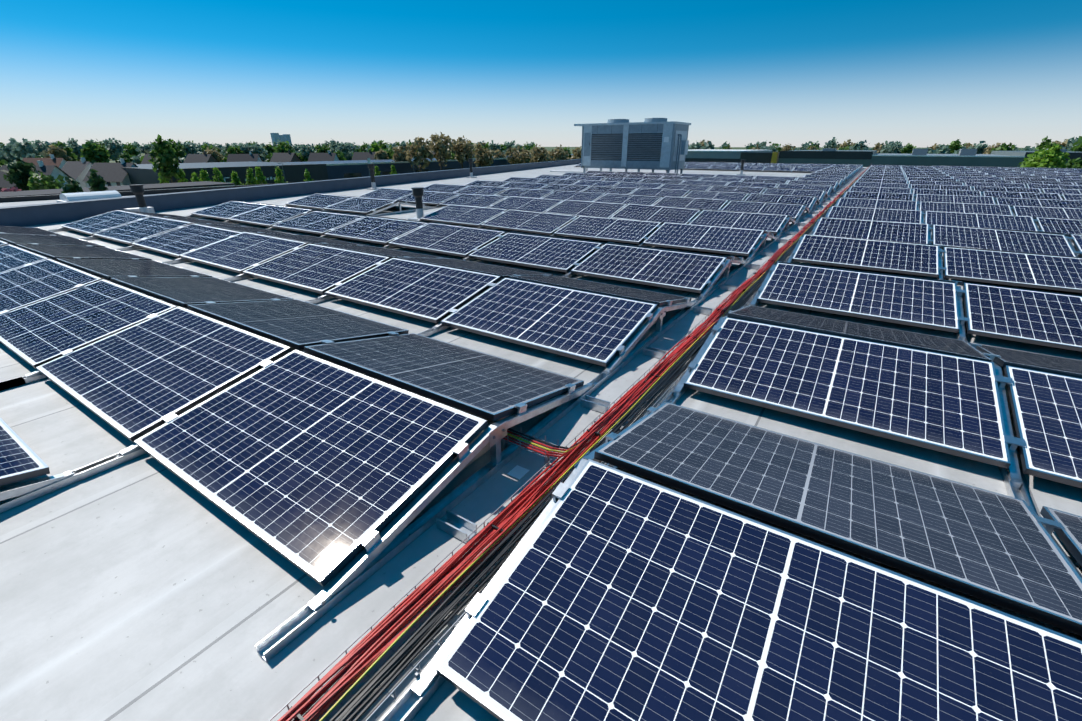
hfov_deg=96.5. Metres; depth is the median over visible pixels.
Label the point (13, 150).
tree crowns
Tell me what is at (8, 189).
tree crowns
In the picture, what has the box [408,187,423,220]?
roof vent
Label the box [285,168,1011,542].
aisle stubs and ballast
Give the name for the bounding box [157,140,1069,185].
tree crowns
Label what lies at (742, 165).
roof vent
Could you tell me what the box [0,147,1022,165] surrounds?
ground
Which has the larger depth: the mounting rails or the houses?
the houses
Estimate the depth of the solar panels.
2.77 m
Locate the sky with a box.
[0,0,1081,147]
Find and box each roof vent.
[129,184,148,212]
[366,164,379,189]
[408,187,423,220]
[466,159,476,177]
[737,159,744,174]
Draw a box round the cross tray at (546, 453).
[446,405,585,466]
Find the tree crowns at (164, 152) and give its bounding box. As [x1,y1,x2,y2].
[0,134,1081,189]
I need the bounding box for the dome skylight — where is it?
[56,190,121,201]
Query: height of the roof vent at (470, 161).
0.920 m
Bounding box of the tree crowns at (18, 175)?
[1,160,107,192]
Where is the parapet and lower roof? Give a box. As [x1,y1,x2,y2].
[0,159,580,226]
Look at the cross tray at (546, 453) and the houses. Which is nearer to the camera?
the cross tray at (546, 453)
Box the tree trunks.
[4,138,955,190]
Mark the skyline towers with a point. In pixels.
(275, 137)
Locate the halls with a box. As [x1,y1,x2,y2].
[685,148,1081,166]
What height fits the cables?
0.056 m
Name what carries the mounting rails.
on the roof slab
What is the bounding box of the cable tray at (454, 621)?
[268,169,866,720]
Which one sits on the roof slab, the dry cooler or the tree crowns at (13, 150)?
the dry cooler
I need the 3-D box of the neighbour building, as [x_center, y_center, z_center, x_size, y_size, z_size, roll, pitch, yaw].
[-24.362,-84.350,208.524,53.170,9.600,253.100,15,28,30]
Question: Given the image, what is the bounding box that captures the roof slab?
[0,164,1081,720]
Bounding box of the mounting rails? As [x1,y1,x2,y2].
[0,164,1081,720]
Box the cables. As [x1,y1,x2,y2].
[277,164,871,720]
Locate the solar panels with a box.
[0,162,1081,720]
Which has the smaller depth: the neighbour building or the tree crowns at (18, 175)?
the tree crowns at (18, 175)
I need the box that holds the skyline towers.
[270,133,291,146]
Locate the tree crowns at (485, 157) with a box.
[39,132,1068,168]
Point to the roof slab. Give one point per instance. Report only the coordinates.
(146, 588)
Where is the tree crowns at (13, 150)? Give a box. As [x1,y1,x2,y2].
[0,137,1079,163]
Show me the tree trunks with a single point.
(420, 170)
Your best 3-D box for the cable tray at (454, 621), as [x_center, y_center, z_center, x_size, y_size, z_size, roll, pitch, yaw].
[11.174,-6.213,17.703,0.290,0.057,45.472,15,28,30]
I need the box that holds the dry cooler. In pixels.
[550,118,690,173]
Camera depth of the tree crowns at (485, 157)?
166.67 m
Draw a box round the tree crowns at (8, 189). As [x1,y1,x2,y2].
[0,187,21,191]
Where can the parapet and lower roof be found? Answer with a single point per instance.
(20, 211)
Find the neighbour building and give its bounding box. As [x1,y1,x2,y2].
[121,154,572,184]
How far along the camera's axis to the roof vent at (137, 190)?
11.00 m
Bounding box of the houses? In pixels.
[0,150,474,196]
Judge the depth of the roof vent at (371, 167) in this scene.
18.46 m
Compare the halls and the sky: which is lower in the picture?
the halls
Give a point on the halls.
(922, 157)

